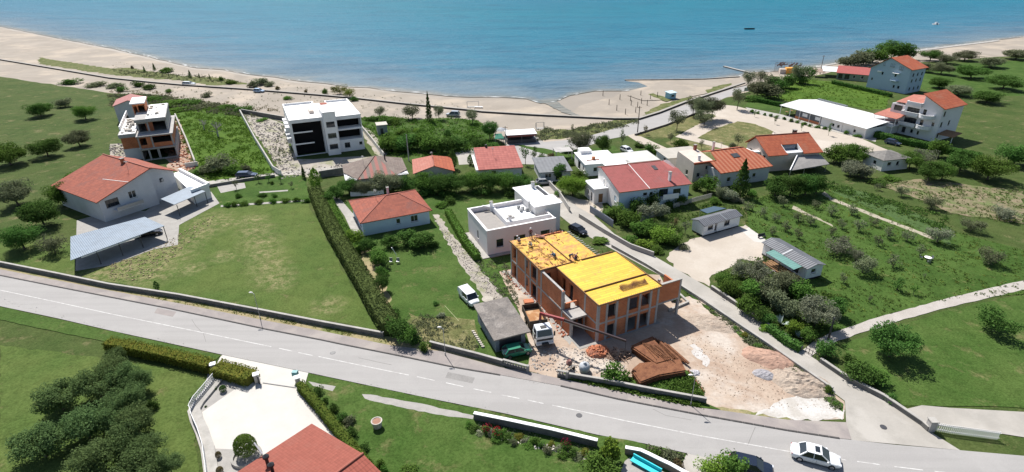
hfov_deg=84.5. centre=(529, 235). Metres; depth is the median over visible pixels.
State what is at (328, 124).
window
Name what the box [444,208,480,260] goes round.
hedge
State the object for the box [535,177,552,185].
grey hatchback
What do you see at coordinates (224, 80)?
scrub
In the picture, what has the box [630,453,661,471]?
turquoise bench
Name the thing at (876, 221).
tree
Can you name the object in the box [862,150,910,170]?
old stone hut
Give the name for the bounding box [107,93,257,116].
weeds
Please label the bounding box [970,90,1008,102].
tree
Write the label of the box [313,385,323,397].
shrub
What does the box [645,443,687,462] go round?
weeds
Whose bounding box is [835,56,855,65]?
tree
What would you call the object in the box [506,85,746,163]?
street
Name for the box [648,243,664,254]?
shrub
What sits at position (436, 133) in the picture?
weeds
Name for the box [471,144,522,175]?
red tiled house
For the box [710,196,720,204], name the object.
shrub
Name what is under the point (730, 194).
tree
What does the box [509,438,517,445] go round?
shrub
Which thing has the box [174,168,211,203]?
walled terrace
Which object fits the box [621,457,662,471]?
patio
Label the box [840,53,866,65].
tree
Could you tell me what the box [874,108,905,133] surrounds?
terrace bar
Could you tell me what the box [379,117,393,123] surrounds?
shrub
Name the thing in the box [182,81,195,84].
white pickup
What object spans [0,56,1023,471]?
ground
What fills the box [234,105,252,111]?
shrub
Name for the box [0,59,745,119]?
promenade wall
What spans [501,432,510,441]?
shrub
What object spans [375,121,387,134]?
field hut
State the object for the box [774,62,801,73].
beach kiosk
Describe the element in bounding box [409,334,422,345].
shrub
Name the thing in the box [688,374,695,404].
street lamp
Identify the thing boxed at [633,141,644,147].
shrub
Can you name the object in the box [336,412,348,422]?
shrub
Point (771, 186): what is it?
tree
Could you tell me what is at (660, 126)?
park kerb
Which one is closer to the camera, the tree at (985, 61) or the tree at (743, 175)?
the tree at (743, 175)
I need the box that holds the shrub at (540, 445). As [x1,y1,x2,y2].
[537,441,543,448]
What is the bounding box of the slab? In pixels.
[742,228,764,241]
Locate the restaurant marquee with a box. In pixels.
[780,99,898,137]
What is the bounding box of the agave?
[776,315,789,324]
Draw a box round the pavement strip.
[502,271,571,344]
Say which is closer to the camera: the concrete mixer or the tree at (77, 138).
the concrete mixer
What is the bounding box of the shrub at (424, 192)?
[418,187,435,196]
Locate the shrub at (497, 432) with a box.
[492,426,502,437]
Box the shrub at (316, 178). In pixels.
[308,167,322,187]
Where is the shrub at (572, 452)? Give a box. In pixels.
[567,447,577,458]
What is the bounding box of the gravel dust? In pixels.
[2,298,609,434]
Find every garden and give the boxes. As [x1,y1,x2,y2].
[211,175,309,207]
[335,192,529,366]
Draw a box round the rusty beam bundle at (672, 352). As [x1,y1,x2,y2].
[652,336,689,363]
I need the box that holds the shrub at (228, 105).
[214,104,238,109]
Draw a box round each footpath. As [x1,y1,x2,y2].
[308,381,335,390]
[362,394,473,418]
[627,134,665,148]
[676,134,728,148]
[800,280,1023,357]
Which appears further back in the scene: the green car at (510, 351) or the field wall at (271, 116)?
the field wall at (271, 116)
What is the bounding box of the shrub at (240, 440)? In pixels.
[232,433,257,458]
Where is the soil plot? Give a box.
[882,179,1023,223]
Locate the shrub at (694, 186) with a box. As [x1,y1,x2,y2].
[691,181,702,189]
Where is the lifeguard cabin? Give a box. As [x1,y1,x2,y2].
[664,90,677,98]
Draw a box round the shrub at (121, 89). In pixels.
[116,86,129,91]
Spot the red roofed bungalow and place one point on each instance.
(311, 448)
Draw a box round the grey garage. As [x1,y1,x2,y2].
[473,297,530,351]
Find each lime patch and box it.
[690,344,709,366]
[756,396,844,420]
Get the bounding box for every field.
[151,102,275,180]
[361,115,494,159]
[758,79,888,109]
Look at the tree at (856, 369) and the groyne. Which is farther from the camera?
the groyne
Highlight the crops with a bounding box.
[831,187,950,244]
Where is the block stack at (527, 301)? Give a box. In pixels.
[523,298,533,303]
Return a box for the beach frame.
[535,122,543,128]
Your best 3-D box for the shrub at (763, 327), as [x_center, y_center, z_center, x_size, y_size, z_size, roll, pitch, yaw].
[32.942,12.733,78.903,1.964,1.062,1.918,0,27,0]
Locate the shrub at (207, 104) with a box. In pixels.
[191,101,219,108]
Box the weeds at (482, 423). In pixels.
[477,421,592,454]
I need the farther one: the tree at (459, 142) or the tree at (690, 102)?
the tree at (690, 102)
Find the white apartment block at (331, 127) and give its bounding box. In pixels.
[282,98,364,156]
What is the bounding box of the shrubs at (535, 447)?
[477,430,584,458]
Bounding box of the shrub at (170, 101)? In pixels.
[159,99,186,104]
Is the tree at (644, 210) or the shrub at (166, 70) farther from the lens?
the shrub at (166, 70)
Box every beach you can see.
[0,28,1023,143]
[626,76,746,99]
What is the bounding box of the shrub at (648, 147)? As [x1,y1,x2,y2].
[645,142,653,151]
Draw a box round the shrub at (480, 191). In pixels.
[469,186,492,195]
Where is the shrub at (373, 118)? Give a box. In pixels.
[364,116,379,120]
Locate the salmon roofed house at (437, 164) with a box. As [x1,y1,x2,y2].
[412,152,454,178]
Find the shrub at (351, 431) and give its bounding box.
[347,426,357,436]
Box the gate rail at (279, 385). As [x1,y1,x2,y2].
[263,382,295,387]
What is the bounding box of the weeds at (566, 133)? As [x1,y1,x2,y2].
[535,119,637,140]
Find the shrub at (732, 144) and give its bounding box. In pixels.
[729,142,737,147]
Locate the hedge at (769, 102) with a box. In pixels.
[753,97,784,106]
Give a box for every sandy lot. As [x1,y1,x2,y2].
[666,225,763,285]
[681,105,886,152]
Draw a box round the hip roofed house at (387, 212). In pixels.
[344,187,431,235]
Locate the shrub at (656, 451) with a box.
[648,447,662,455]
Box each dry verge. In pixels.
[0,266,389,344]
[384,336,503,366]
[716,407,790,419]
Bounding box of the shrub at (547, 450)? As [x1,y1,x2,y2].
[542,445,551,453]
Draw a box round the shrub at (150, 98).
[147,96,162,101]
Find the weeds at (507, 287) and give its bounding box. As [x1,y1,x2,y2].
[477,258,519,307]
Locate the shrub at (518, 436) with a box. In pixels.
[514,432,524,440]
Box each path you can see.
[217,183,245,192]
[221,200,301,206]
[260,190,287,192]
[334,196,351,214]
[433,214,501,299]
[746,107,875,141]
[792,206,832,225]
[822,192,931,238]
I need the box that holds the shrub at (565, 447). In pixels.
[560,437,570,450]
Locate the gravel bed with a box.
[201,374,335,471]
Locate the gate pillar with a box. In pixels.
[926,417,939,431]
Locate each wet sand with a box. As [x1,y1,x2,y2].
[0,27,525,100]
[557,91,621,111]
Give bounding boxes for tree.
[0,140,26,164]
[0,177,33,204]
[0,222,45,249]
[4,420,68,464]
[13,197,60,225]
[21,102,52,115]
[24,137,63,155]
[28,376,86,415]
[33,234,69,253]
[40,180,66,205]
[49,97,72,106]
[58,399,105,443]
[58,435,116,471]
[60,129,91,145]
[68,364,120,399]
[70,105,97,119]
[92,350,129,376]
[93,418,145,465]
[94,400,134,432]
[98,381,146,412]
[102,345,126,361]
[102,359,141,390]
[106,446,165,471]
[113,399,155,436]
[114,369,153,391]
[123,430,168,464]
[154,447,186,471]
[204,153,238,172]
[210,121,221,136]
[301,165,305,177]
[320,190,335,199]
[326,185,343,198]
[330,84,346,93]
[336,177,359,191]
[343,88,355,96]
[344,229,364,245]
[351,180,372,194]
[358,237,377,251]
[366,245,389,265]
[369,170,403,192]
[373,273,389,290]
[374,106,385,117]
[376,131,398,149]
[379,233,400,246]
[383,314,414,339]
[389,133,417,151]
[396,323,417,344]
[397,228,421,244]
[398,173,418,190]
[402,104,419,117]
[405,230,434,248]
[410,131,427,147]
[414,171,434,188]
[417,132,442,150]
[425,93,432,120]
[427,172,449,192]
[433,104,443,116]
[433,136,454,152]
[444,172,469,192]
[448,150,457,167]
[449,134,469,148]
[463,169,482,189]
[465,108,477,122]
[467,154,472,164]
[470,137,487,148]
[476,170,502,189]
[480,120,498,138]
[495,170,514,189]
[510,173,534,186]
[519,145,528,164]
[530,146,537,156]
[552,163,565,176]
[556,174,588,195]
[567,131,595,147]
[570,168,589,179]
[578,449,621,471]
[594,134,612,149]
[601,202,626,218]
[616,208,641,225]
[621,129,625,140]
[629,195,647,212]
[629,221,645,235]
[637,204,654,216]
[640,218,660,234]
[643,191,663,204]
[648,201,670,215]
[648,225,678,243]
[668,110,686,130]
[668,233,683,245]
[673,194,687,202]
[681,221,691,230]
[686,96,700,115]
[692,97,715,120]
[692,453,727,471]
[694,109,716,125]
[697,174,720,192]
[704,96,725,114]
[714,271,732,286]
[715,185,726,198]
[718,278,743,295]
[720,448,750,471]
[722,187,738,199]
[730,158,750,197]
[730,257,756,278]
[731,87,746,108]
[734,133,744,145]
[736,291,762,313]
[738,278,768,300]
[743,71,757,83]
[743,201,754,209]
[743,259,773,280]
[747,80,769,95]
[748,305,769,320]
[755,70,767,81]
[756,206,767,215]
[756,276,781,302]
[757,83,784,97]
[760,310,778,323]
[762,74,782,83]
[763,175,791,195]
[767,75,790,90]
[767,289,792,310]
[768,226,776,234]
[771,212,780,220]
[772,270,803,294]
[772,294,804,318]
[776,195,788,205]
[777,173,808,195]
[781,220,791,230]
[782,73,798,87]
[785,319,804,334]
[788,278,815,300]
[789,63,806,82]
[792,73,811,82]
[793,210,804,221]
[794,229,802,238]
[798,65,818,83]
[798,173,820,194]
[798,294,841,326]
[800,326,818,341]
[805,214,816,224]
[811,200,822,206]
[812,174,830,192]
[815,338,843,357]
[821,145,849,162]
[824,236,854,253]
[827,204,838,215]
[827,226,836,234]
[827,296,848,314]
[829,142,859,157]
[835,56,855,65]
[836,218,846,228]
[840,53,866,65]
[840,160,862,176]
[840,272,847,282]
[840,359,882,384]
[846,145,873,162]
[848,203,859,214]
[848,246,866,260]
[852,162,879,178]
[852,255,878,272]
[853,50,877,63]
[853,219,868,229]
[859,48,893,62]
[862,364,891,386]
[868,320,927,356]
[869,217,879,225]
[872,235,884,245]
[874,39,905,54]
[884,226,894,237]
[886,252,902,267]
[888,42,913,56]
[890,277,906,289]
[895,186,909,195]
[899,150,925,168]
[902,229,917,240]
[906,43,919,57]
[909,283,921,294]
[912,148,939,162]
[915,243,926,255]
[916,161,947,179]
[918,50,944,60]
[922,62,932,70]
[922,196,945,209]
[925,227,955,241]
[927,138,953,157]
[928,61,955,73]
[928,77,953,87]
[934,159,958,179]
[935,54,960,63]
[945,84,974,95]
[946,149,982,171]
[952,50,981,60]
[955,64,993,77]
[960,217,987,232]
[968,153,1021,179]
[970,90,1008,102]
[974,302,1023,333]
[977,56,1006,67]
[978,245,1006,264]
[984,73,1023,88]
[991,202,1021,218]
[992,142,1023,163]
[1001,49,1023,58]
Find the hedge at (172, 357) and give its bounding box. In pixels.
[101,335,216,373]
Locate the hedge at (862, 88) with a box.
[831,80,892,96]
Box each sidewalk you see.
[0,269,109,295]
[110,291,850,438]
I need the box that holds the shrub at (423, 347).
[417,341,431,352]
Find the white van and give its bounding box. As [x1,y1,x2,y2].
[457,284,479,306]
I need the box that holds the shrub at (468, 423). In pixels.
[464,420,472,427]
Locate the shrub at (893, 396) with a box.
[882,392,896,404]
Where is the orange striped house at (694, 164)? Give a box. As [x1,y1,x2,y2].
[676,141,772,186]
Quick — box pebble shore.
[915,40,998,50]
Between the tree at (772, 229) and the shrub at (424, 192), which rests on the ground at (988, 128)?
the tree at (772, 229)
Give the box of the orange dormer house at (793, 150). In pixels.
[745,129,828,176]
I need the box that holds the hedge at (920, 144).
[873,131,981,157]
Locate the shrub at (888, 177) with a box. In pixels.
[880,174,902,181]
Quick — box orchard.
[746,187,1023,337]
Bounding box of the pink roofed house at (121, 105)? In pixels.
[112,94,147,122]
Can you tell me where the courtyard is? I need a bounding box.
[566,195,602,215]
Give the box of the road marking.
[1,290,939,471]
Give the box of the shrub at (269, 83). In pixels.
[263,81,275,86]
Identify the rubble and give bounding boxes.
[109,143,125,156]
[169,122,195,170]
[245,115,350,178]
[435,220,503,299]
[501,272,568,336]
[530,346,624,379]
[681,324,829,408]
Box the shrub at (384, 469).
[380,464,387,471]
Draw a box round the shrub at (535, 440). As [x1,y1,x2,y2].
[529,436,539,446]
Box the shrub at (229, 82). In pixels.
[224,79,237,84]
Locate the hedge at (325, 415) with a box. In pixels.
[295,379,375,465]
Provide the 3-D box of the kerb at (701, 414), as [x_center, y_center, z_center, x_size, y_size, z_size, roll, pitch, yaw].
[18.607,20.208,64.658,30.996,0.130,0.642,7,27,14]
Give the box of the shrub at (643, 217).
[640,212,655,221]
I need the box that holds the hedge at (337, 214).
[322,191,360,254]
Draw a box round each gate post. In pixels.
[209,361,215,367]
[252,371,259,383]
[293,374,299,382]
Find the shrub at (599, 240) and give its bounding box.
[592,236,609,243]
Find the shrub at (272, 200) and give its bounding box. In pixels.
[268,198,276,204]
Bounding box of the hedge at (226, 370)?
[209,358,259,387]
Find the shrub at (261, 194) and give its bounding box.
[256,193,266,196]
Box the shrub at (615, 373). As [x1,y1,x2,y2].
[601,360,630,380]
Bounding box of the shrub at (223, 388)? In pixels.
[219,385,226,391]
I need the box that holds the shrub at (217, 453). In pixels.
[215,451,221,457]
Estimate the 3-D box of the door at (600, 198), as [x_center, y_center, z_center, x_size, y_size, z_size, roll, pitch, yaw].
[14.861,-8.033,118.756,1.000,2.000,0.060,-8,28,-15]
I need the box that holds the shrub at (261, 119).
[256,118,268,121]
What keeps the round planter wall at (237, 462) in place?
on the ground at (988, 128)
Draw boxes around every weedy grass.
[567,379,718,408]
[621,370,706,402]
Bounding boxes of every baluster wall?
[502,358,528,371]
[557,369,568,378]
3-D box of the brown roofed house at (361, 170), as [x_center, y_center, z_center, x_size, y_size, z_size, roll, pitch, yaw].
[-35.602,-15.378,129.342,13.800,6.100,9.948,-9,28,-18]
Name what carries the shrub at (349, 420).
on the lawn at (424, 441)
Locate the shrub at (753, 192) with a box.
[747,189,758,196]
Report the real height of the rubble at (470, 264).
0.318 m
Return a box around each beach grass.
[38,57,246,84]
[536,120,634,139]
[642,96,691,115]
[649,93,671,100]
[705,83,731,92]
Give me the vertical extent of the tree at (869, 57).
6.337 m
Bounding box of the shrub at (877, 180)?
[865,177,888,186]
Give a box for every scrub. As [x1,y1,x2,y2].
[109,89,277,111]
[112,62,474,108]
[161,86,407,117]
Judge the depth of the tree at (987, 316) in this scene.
77.11 m
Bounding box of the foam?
[102,37,1010,101]
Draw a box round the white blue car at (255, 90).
[253,88,264,92]
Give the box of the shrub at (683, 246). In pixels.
[678,243,689,249]
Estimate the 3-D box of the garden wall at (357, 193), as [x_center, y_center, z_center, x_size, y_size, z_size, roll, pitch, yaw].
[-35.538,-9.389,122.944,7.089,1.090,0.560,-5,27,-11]
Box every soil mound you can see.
[682,313,737,333]
[741,346,793,369]
[771,367,832,398]
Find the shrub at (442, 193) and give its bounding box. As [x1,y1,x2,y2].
[437,187,458,198]
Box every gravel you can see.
[164,119,193,171]
[244,114,296,168]
[280,156,367,176]
[363,128,387,155]
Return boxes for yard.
[75,192,218,270]
[110,144,124,156]
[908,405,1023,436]
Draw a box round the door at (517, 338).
[499,335,520,349]
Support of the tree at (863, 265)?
on the ground at (988, 128)
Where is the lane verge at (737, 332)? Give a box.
[682,289,842,411]
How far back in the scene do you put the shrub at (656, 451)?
58.64 m
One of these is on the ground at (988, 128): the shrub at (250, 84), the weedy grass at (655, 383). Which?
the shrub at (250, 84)
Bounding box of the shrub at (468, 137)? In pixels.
[464,133,479,140]
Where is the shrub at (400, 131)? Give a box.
[395,129,407,135]
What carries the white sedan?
on the road
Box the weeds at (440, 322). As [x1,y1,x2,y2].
[390,313,479,350]
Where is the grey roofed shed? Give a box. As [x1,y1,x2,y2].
[532,156,572,180]
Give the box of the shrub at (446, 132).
[443,129,452,135]
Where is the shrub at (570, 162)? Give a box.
[567,159,575,165]
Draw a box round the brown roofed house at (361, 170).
[342,154,408,189]
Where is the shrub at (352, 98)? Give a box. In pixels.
[349,96,358,101]
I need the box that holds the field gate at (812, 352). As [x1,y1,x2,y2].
[805,346,819,358]
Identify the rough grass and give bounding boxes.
[0,93,249,127]
[407,313,478,350]
[475,256,516,308]
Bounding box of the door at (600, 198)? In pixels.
[598,194,602,202]
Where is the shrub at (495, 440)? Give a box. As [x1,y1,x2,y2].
[491,433,503,443]
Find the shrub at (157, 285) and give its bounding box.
[153,281,159,289]
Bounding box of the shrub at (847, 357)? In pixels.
[841,353,856,362]
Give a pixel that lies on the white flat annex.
(589, 161)
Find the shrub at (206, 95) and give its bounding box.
[200,91,212,97]
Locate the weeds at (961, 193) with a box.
[884,181,1023,223]
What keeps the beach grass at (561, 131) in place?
on the beach at (23, 47)
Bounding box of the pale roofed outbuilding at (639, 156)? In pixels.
[612,150,659,163]
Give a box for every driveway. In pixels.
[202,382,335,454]
[217,355,307,385]
[682,453,723,471]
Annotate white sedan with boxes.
[790,441,841,469]
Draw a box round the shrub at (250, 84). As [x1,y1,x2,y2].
[246,81,257,87]
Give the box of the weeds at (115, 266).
[110,216,213,280]
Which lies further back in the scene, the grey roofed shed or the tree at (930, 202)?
the grey roofed shed
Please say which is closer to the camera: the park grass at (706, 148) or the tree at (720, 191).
the tree at (720, 191)
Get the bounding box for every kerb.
[0,275,499,374]
[560,385,839,438]
[635,112,700,134]
[667,293,688,311]
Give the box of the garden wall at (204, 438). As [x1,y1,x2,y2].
[187,373,221,471]
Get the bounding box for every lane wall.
[579,213,653,255]
[611,244,833,389]
[710,285,802,350]
[819,358,928,430]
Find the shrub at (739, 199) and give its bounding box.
[730,196,743,202]
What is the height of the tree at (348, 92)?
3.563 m
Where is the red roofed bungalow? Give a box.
[238,424,380,471]
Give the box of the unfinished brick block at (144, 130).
[118,96,179,160]
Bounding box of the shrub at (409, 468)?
[400,462,419,471]
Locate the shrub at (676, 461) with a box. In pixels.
[673,458,683,467]
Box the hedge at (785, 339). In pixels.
[765,323,803,352]
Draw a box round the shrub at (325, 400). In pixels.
[322,397,328,403]
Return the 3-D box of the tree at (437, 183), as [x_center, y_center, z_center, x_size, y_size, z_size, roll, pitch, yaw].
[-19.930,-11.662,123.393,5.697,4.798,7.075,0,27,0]
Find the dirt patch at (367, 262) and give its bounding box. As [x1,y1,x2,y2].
[360,249,391,301]
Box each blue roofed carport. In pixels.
[70,217,167,263]
[161,186,207,214]
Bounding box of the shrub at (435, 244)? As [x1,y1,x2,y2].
[428,241,439,248]
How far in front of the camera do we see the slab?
105.42 m
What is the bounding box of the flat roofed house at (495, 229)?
[466,181,562,258]
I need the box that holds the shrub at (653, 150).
[648,144,659,154]
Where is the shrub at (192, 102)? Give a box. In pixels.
[180,98,201,104]
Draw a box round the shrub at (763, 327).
[758,324,767,331]
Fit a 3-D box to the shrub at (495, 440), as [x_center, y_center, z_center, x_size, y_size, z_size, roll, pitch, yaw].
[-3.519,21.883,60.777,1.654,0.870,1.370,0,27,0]
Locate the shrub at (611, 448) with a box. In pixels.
[598,436,620,461]
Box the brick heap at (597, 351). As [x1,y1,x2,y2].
[586,344,609,358]
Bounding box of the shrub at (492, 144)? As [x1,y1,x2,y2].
[486,142,499,146]
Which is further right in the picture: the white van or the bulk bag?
the bulk bag
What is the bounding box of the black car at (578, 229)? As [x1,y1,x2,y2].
[568,222,587,236]
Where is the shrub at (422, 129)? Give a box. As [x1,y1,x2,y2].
[415,127,427,133]
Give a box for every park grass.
[635,114,715,137]
[666,139,719,159]
[700,121,773,147]
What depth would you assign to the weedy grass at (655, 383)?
69.02 m
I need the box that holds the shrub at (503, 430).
[499,428,506,436]
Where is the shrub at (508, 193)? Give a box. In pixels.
[502,187,514,196]
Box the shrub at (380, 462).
[375,458,385,467]
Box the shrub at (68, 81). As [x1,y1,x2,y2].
[56,78,84,85]
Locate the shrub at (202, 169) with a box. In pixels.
[196,165,214,173]
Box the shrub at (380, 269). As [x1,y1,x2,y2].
[374,266,388,276]
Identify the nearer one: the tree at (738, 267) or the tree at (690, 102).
the tree at (738, 267)
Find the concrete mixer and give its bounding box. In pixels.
[564,359,574,369]
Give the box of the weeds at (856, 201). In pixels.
[745,190,1023,332]
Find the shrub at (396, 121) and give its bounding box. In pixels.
[388,117,402,125]
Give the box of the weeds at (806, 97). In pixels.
[759,79,889,108]
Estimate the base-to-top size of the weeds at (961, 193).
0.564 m
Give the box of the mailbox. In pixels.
[291,370,298,375]
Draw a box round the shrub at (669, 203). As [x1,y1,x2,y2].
[662,200,673,207]
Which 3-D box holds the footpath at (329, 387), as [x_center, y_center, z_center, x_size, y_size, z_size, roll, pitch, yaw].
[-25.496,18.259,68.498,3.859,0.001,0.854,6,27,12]
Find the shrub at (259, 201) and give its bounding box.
[253,199,263,204]
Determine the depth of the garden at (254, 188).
125.09 m
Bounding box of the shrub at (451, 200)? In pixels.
[445,195,455,205]
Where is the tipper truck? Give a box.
[522,302,625,354]
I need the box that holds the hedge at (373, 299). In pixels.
[307,185,399,335]
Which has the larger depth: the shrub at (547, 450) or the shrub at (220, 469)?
the shrub at (547, 450)
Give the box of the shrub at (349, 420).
[342,415,355,427]
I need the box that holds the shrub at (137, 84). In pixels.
[129,81,144,86]
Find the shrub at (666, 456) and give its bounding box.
[660,447,676,462]
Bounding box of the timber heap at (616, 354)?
[604,345,630,362]
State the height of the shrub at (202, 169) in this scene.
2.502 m
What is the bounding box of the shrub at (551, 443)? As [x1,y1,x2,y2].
[548,439,554,447]
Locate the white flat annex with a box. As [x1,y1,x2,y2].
[574,147,626,175]
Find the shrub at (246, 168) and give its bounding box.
[240,163,251,170]
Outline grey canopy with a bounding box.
[552,146,572,158]
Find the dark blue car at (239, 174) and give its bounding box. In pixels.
[235,171,257,178]
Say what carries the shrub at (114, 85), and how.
on the ground at (988, 128)
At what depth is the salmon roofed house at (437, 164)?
129.59 m
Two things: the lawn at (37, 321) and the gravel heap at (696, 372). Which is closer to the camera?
the gravel heap at (696, 372)
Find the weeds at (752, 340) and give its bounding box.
[697,300,842,409]
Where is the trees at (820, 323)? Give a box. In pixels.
[720,256,852,341]
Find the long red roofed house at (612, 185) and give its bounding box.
[585,160,691,210]
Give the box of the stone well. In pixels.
[371,417,381,429]
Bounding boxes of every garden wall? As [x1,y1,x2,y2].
[187,373,221,471]
[209,174,274,186]
[319,167,343,177]
[350,189,383,195]
[473,411,597,447]
[625,445,687,471]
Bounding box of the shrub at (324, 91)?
[321,88,327,93]
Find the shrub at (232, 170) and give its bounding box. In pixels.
[222,164,242,175]
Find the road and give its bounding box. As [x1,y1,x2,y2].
[0,276,1023,471]
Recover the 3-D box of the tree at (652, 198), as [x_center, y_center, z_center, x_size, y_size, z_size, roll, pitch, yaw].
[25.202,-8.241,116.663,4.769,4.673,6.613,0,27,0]
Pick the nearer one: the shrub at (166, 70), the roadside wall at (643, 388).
the roadside wall at (643, 388)
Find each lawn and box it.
[0,203,379,330]
[0,307,219,358]
[0,345,206,471]
[307,373,685,471]
[443,192,514,232]
[514,144,619,160]
[743,101,783,109]
[841,295,1023,407]
[920,60,1023,95]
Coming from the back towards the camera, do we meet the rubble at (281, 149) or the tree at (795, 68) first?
the tree at (795, 68)
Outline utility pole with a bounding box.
[827,317,834,339]
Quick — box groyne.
[625,76,739,79]
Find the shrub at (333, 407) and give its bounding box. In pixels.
[329,402,339,413]
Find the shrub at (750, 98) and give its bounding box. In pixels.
[744,95,766,101]
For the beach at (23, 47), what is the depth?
220.24 m
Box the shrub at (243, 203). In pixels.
[239,200,248,205]
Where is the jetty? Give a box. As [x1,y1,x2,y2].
[723,66,752,74]
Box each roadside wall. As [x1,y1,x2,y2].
[0,261,383,336]
[429,340,502,365]
[568,372,706,402]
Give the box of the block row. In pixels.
[472,330,483,347]
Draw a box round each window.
[105,197,120,208]
[128,190,136,198]
[326,121,334,127]
[328,133,336,138]
[330,144,338,149]
[411,215,417,222]
[496,239,503,247]
[514,234,524,239]
[541,229,549,234]
[659,188,667,197]
[673,188,680,193]
[894,105,902,110]
[904,116,916,123]
[907,107,919,112]
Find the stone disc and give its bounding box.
[482,296,492,301]
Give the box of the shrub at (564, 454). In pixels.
[556,448,569,460]
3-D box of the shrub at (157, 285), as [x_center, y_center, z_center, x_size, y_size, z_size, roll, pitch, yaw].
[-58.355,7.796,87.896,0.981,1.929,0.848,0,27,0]
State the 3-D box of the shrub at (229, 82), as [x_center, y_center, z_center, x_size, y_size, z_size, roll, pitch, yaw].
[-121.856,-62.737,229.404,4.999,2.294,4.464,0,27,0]
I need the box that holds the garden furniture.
[389,247,399,263]
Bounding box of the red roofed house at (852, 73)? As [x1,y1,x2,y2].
[836,65,870,81]
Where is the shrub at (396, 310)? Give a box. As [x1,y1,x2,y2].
[390,307,399,316]
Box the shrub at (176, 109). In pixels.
[169,106,191,112]
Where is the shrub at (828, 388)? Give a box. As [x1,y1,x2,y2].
[823,385,833,394]
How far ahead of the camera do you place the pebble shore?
326.16 m
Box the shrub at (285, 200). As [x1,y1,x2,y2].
[279,197,290,202]
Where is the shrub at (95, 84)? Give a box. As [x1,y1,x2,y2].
[83,81,107,87]
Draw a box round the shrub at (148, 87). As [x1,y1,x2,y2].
[141,83,155,89]
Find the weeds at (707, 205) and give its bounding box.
[642,202,752,248]
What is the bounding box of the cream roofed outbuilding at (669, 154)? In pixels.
[655,146,692,166]
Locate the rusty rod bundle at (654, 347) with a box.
[641,342,674,361]
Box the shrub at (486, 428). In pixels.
[482,423,492,435]
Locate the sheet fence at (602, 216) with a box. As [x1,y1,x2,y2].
[590,206,613,226]
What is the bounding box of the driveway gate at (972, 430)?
[936,423,1001,439]
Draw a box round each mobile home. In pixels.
[691,206,742,236]
[761,238,825,280]
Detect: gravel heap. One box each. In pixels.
[690,369,699,375]
[752,369,773,380]
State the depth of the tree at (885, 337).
71.88 m
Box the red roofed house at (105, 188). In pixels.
[51,154,178,221]
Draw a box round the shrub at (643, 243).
[633,239,657,248]
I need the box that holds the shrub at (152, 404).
[145,399,159,411]
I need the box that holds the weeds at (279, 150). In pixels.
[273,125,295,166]
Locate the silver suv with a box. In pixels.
[446,110,459,116]
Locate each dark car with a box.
[138,228,162,238]
[729,451,773,471]
[884,138,901,145]
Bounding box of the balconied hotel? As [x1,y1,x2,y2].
[888,89,967,142]
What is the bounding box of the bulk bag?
[579,361,589,373]
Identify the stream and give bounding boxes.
[538,100,579,115]
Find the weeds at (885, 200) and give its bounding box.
[753,181,951,229]
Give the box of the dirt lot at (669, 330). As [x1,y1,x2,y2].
[499,269,844,419]
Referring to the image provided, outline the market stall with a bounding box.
[504,129,536,143]
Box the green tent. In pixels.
[493,133,503,143]
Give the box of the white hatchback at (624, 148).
[620,145,633,151]
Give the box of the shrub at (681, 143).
[671,138,689,146]
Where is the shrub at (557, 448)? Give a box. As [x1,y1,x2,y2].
[552,444,561,451]
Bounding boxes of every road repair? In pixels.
[154,308,175,316]
[445,372,473,382]
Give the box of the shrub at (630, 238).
[622,235,637,243]
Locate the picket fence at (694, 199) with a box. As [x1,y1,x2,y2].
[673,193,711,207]
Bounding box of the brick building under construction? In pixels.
[509,228,682,348]
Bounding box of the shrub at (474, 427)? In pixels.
[468,424,480,433]
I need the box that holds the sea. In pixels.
[0,0,1023,102]
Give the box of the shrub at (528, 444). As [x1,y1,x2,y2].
[523,440,534,450]
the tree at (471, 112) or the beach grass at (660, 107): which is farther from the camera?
the beach grass at (660, 107)
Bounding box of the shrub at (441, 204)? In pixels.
[435,201,448,208]
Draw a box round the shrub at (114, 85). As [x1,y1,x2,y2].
[105,82,125,88]
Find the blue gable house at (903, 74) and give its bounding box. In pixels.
[866,55,928,93]
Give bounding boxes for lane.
[207,167,332,183]
[455,148,473,164]
[542,186,958,449]
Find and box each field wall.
[174,113,194,161]
[184,161,197,167]
[239,110,281,174]
[241,109,284,119]
[362,126,383,155]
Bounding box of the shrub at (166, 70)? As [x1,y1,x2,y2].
[157,67,174,72]
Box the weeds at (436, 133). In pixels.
[364,114,493,156]
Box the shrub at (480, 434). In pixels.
[475,430,483,436]
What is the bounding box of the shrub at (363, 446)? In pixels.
[359,440,368,452]
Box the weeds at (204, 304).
[116,290,387,341]
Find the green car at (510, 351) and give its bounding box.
[501,342,532,359]
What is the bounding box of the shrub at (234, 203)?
[231,201,239,206]
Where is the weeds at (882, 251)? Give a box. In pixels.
[746,191,1023,319]
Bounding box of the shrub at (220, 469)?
[216,466,223,471]
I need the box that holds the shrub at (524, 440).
[519,438,528,443]
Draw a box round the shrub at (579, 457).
[573,452,583,463]
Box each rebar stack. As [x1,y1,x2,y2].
[631,337,670,362]
[631,359,685,385]
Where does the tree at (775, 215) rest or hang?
on the ground at (988, 128)
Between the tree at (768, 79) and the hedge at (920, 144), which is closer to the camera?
the hedge at (920, 144)
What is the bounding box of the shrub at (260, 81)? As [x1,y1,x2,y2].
[249,78,272,84]
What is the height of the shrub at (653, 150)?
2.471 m
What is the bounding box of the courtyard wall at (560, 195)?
[549,181,569,211]
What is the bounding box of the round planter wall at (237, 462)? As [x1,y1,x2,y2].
[230,444,261,468]
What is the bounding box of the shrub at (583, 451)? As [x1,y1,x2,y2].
[578,447,588,456]
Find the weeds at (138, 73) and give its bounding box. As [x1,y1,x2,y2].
[112,69,240,82]

